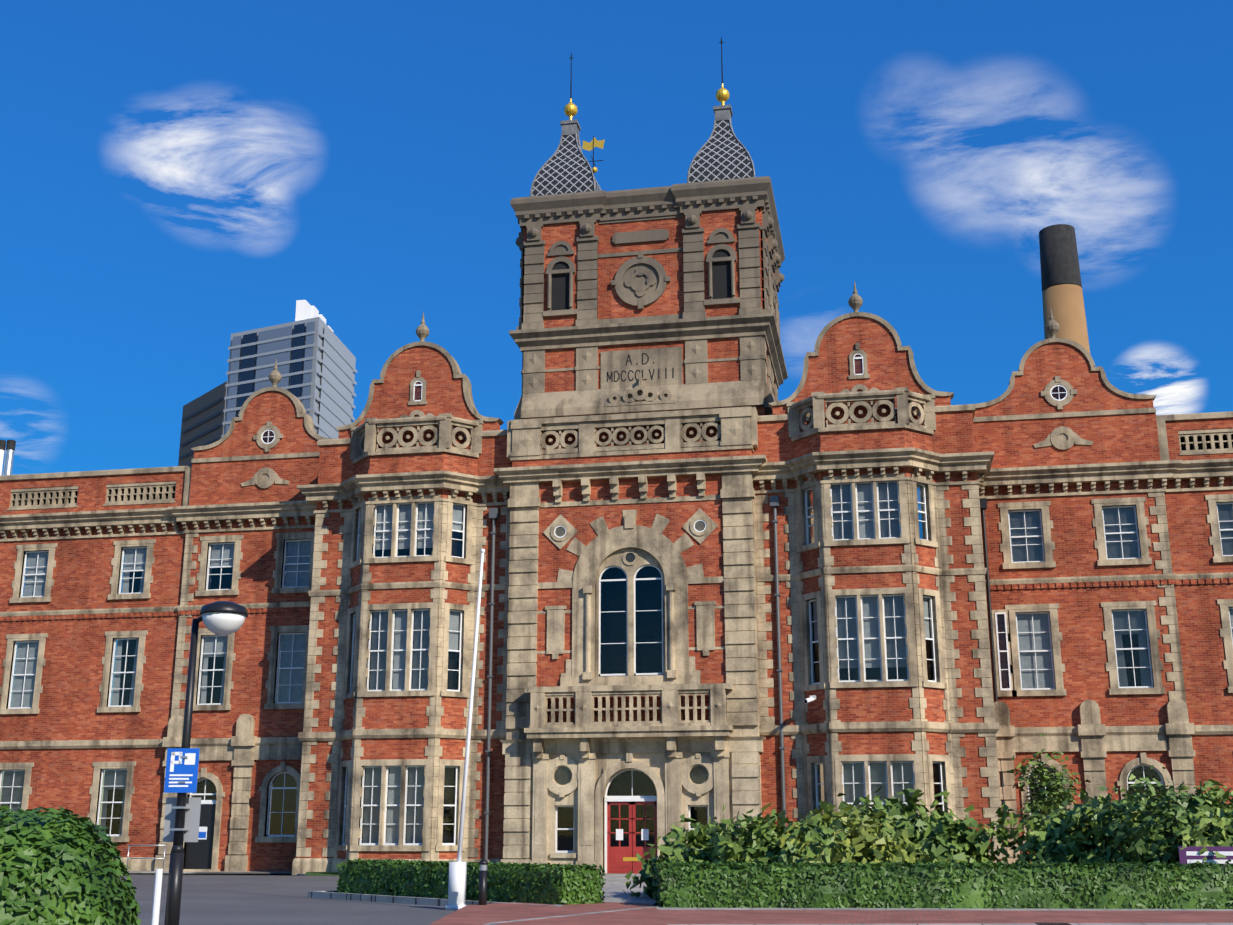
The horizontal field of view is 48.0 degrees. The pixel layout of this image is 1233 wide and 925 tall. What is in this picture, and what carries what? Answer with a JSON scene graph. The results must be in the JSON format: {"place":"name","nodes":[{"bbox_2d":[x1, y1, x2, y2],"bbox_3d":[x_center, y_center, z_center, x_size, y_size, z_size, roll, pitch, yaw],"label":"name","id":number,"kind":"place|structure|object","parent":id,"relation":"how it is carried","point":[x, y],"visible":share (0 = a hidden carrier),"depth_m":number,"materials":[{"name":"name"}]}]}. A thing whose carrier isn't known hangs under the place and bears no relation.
{"place":"outdoors","nodes":[
{"label":"outdoors","id":0,"kind":"place"},
{"bbox_2d":[13,490,287,557],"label":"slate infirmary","id":1,"kind":"object","parent":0,"point":[109,501],"depth_m":63.51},
{"bbox_2d":[119,873,455,924],"bbox_3d":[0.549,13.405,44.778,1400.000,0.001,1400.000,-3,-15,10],"label":"asphalt ground","id":2,"kind":"structure","parent":0,"point":[243,900],"depth_m":27.07,"materials":[{"name":"grey asphalt"}]},
{"bbox_2d":[178,381,226,796],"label":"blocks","id":3,"kind":"object","parent":2,"relation":"on","point":[206,399],"visible":0.14,"depth_m":511.61,"materials":[{"name":"brown"}]},
{"bbox_2d":[178,398,220,465],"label":"window bands","id":4,"kind":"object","parent":3,"relation":"on","point":[198,423],"visible":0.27,"depth_m":511.54,"materials":[{"name":"grey glass"}]},
{"bbox_2d":[164,601,247,924],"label":"lamp post","id":5,"kind":"object","parent":2,"relation":"on","point":[173,899],"depth_m":19.72,"materials":[{"name":"black metal"}]},
{"bbox_2d":[151,752,195,924],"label":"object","id":6,"kind":"object","parent":5,"relation":"attached to","point":[190,760],"visible":1,"depth_m":19.45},
{"bbox_2d":[163,751,200,841],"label":"sign backs","id":7,"kind":"object","parent":5,"relation":"attached to","point":[192,817],"visible":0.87,"depth_m":19.80,"materials":[{"name":"grey metal"}]},
{"bbox_2d":[164,748,199,792],"bbox_3d":[-6.210,4.399,19.785,0.451,0.620,0.091,-3,-15,10],"label":"parking sign","id":8,"kind":"object","parent":5,"relation":"attached to","point":[182,768],"visible":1,"depth_m":19.78,"materials":[{"name":"blue metal"}]},
{"bbox_2d":[201,612,245,634],"bbox_3d":[-5.779,2.392,20.340,0.640,0.295,0.640,-3,-15,10],"label":"lamp globe","id":9,"kind":"object","parent":5,"relation":"attached to","point":[222,623],"visible":1,"depth_m":20.14,"materials":[{"name":"white glass"}]},
{"bbox_2d":[210,317,356,834],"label":"high-rise building","id":10,"kind":"structure","parent":2,"relation":"on","point":[332,383],"depth_m":432.30,"materials":[{"name":"grey"}]},
{"bbox_2d":[225,321,314,433],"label":"high-rise windows","id":11,"kind":"structure","parent":10,"relation":"attached to","point":[274,346],"depth_m":430.21,"materials":[{"name":"blue"}]},
{"bbox_2d":[237,323,304,639],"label":"windows","id":12,"kind":"structure","parent":10,"relation":"attached to","point":[250,362],"depth_m":431.28,"materials":[{"name":"grey glass"}]},
{"bbox_2d":[295,300,333,331],"bbox_3d":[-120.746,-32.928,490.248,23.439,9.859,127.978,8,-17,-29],"label":"rooftop structure","id":13,"kind":"object","parent":10,"relation":"on","point":[305,309],"visible":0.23,"depth_m":432.93,"materials":[{"name":"white"}]},
{"bbox_2d":[306,872,473,900],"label":"ground grass","id":14,"kind":"structure","parent":2,"relation":"on","point":[321,873],"depth_m":46.10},
{"bbox_2d":[446,549,484,909],"bbox_3d":[-2.850,4.979,26.430,0.545,6.780,0.260,-3,-15,10],"label":"flagpole","id":15,"kind":"object","parent":2,"relation":"on","point":[457,885],"visible":0.98,"depth_m":25.93,"materials":[{"name":"white metal"}]},
{"bbox_2d":[479,859,487,904],"bbox_3d":[-2.394,7.590,24.835,0.170,0.910,0.170,-3,-15,10],"label":"bollard","id":16,"kind":"object","parent":2,"relation":"on","point":[482,887],"depth_m":24.80,"materials":[{"name":"black metal"}]},
{"bbox_2d":[308,882,660,924],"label":"ground kerb","id":17,"kind":"structure","parent":2,"relation":"on","point":[333,894],"depth_m":27.80,"materials":[{"name":"grey concrete"}]},
{"bbox_2d":[0,37,1232,875],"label":"building facade","id":18,"kind":"structure","parent":2,"relation":"on","point":[588,410],"depth_m":47.61,"materials":[{"name":"red brick"}]},
{"bbox_2d":[0,440,15,450],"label":"chimney cap","id":19,"kind":"object","parent":18,"relation":"attached to","point":[10,444],"visible":0.79,"depth_m":69.39,"materials":[{"name":"grey metal"}]},
{"bbox_2d":[184,804,215,868],"bbox_3d":[-15.096,13.611,50.416,1.160,2.280,0.040,-3,-15,10],"label":"door","id":20,"kind":"structure","parent":18,"relation":"attached to","point":[198,854],"depth_m":50.31,"materials":[{"name":"black wood"}]},
{"bbox_2d":[198,832,205,837],"bbox_3d":[-15.102,13.555,50.398,0.340,0.220,0.005,-3,-15,10],"label":"notice","id":21,"kind":"object","parent":18,"relation":"attached to","point":[202,834],"visible":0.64,"depth_m":50.39,"materials":[{"name":"blue paper"}]},
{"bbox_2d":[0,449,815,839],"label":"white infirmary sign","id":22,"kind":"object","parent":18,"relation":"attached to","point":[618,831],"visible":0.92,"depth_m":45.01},
{"bbox_2d":[0,505,1232,811],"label":"windows","id":23,"kind":"structure","parent":18,"relation":"attached to","point":[1040,633],"depth_m":47.79,"materials":[{"name":"wood"}]},
{"bbox_2d":[100,483,1150,842],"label":"windows","id":24,"kind":"structure","parent":18,"relation":"attached to","point":[844,631],"depth_m":46.11,"materials":[{"name":"white wood"}]},
{"bbox_2d":[607,801,656,872],"bbox_3d":[0.515,12.156,44.928,1.660,2.250,0.062,-3,-15,10],"label":"double door","id":25,"kind":"structure","parent":18,"relation":"attached to","point":[616,863],"depth_m":44.87,"materials":[{"name":"red wood"}]},
{"bbox_2d":[500,726,765,873],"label":"ground-floor stone wall","id":26,"kind":"structure","parent":18,"relation":"attached to","point":[536,792],"depth_m":44.97,"materials":[{"name":"beige stone"}]},
{"bbox_2d":[484,495,786,860],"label":"drainpipes","id":27,"kind":"object","parent":18,"relation":"attached to","point":[494,512],"visible":0.85,"depth_m":46.39,"materials":[{"name":"black metal"}]},
{"bbox_2d":[532,120,752,195],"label":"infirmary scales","id":28,"kind":"object","parent":18,"relation":"attached to","point":[722,155],"visible":0.46,"depth_m":53.96,"materials":[{"name":"grey tile"}]},
{"bbox_2d":[355,105,931,464],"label":"roof","id":29,"kind":"structure","parent":18,"relation":"attached to","point":[721,112],"depth_m":54.57,"materials":[{"name":"grey tile"}]},
{"bbox_2d":[564,83,729,860],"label":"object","id":30,"kind":"object","parent":18,"relation":"attached to","point":[571,109],"visible":0.92,"depth_m":56.04,"materials":[{"name":"gold metal"}]},
{"bbox_2d":[623,734,1232,896],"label":"planting shrub","id":31,"kind":"object","parent":2,"relation":"on","point":[1134,827],"visible":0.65,"depth_m":27.17,"materials":[{"name":"green plant"}]},
{"bbox_2d":[659,769,1208,862],"bbox_3d":[9.681,7.550,28.903,11.158,3.152,15.156,-16,-22,45],"label":"planting bark","id":32,"kind":"object","parent":31,"relation":"attached to","point":[1119,848],"visible":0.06,"depth_m":27.19,"materials":[{"name":"brown plant"}]},
{"bbox_2d":[1035,922,1070,924],"bbox_3d":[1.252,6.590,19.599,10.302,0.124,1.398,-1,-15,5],"label":"drain cover","id":33,"kind":"object","parent":2,"relation":"on","point":[1054,923],"visible":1,"depth_m":19.61,"materials":[{"name":"black metal"}]},
{"bbox_2d":[1042,284,1089,352],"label":"chimney","id":34,"kind":"object","parent":2,"relation":"on","point":[1065,302],"visible":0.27,"depth_m":116.64,"materials":[{"name":"beige concrete"}]},
{"bbox_2d":[1039,224,1081,291],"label":"chimney top","id":35,"kind":"object","parent":34,"relation":"on","point":[1059,261],"visible":0.83,"depth_m":118.17,"materials":[{"name":"black metal"}]},
{"bbox_2d":[0,805,1232,924],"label":"hedge","id":36,"kind":"object","parent":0,"point":[63,867],"visible":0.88,"depth_m":23.84,"materials":[{"name":"green plant"}]},
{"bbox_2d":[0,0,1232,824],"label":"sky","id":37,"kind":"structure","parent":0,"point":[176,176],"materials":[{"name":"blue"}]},
{"bbox_2d":[122,871,1232,924],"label":"ground flags","id":38,"kind":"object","parent":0,"point":[614,892],"visible":0.16,"depth_m":23.69,"materials":[{"name":"stone"}]},
{"bbox_2d":[126,845,165,871],"bbox_3d":[-16.787,14.137,49.387,1.444,0.972,0.044,-3,-15,10],"label":"steel handrail","id":39,"kind":"object","parent":38,"relation":"on","point":[163,858],"visible":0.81,"depth_m":49.42,"materials":[{"name":"grey metal"}]},
{"bbox_2d":[429,902,1232,924],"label":"red paving","id":40,"kind":"structure","parent":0,"point":[476,914],"depth_m":21.34,"materials":[{"name":"red brick"}]},
{"bbox_2d":[1178,846,1232,866],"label":"purple welcome sign","id":41,"kind":"object","parent":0,"point":[1183,857],"visible":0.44,"depth_m":24.52,"materials":[{"name":"purple metal"}]},
{"bbox_2d":[1186,851,1232,863],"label":"sign lettering","id":42,"kind":"object","parent":41,"relation":"attached to","point":[1209,853],"visible":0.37,"depth_m":24.48},
{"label":"soil","id":43,"kind":"structure","parent":0,"visible":0},
{"bbox_2d":[750,801,935,865],"bbox_3d":[4.444,7.694,27.136,3.669,2.058,3.393,-3,-15,10],"label":"planting shrub","id":44,"kind":"object","parent":43,"relation":"on","point":[865,843],"visible":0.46,"depth_m":26.52,"materials":[{"name":"green plant"}]}
]}

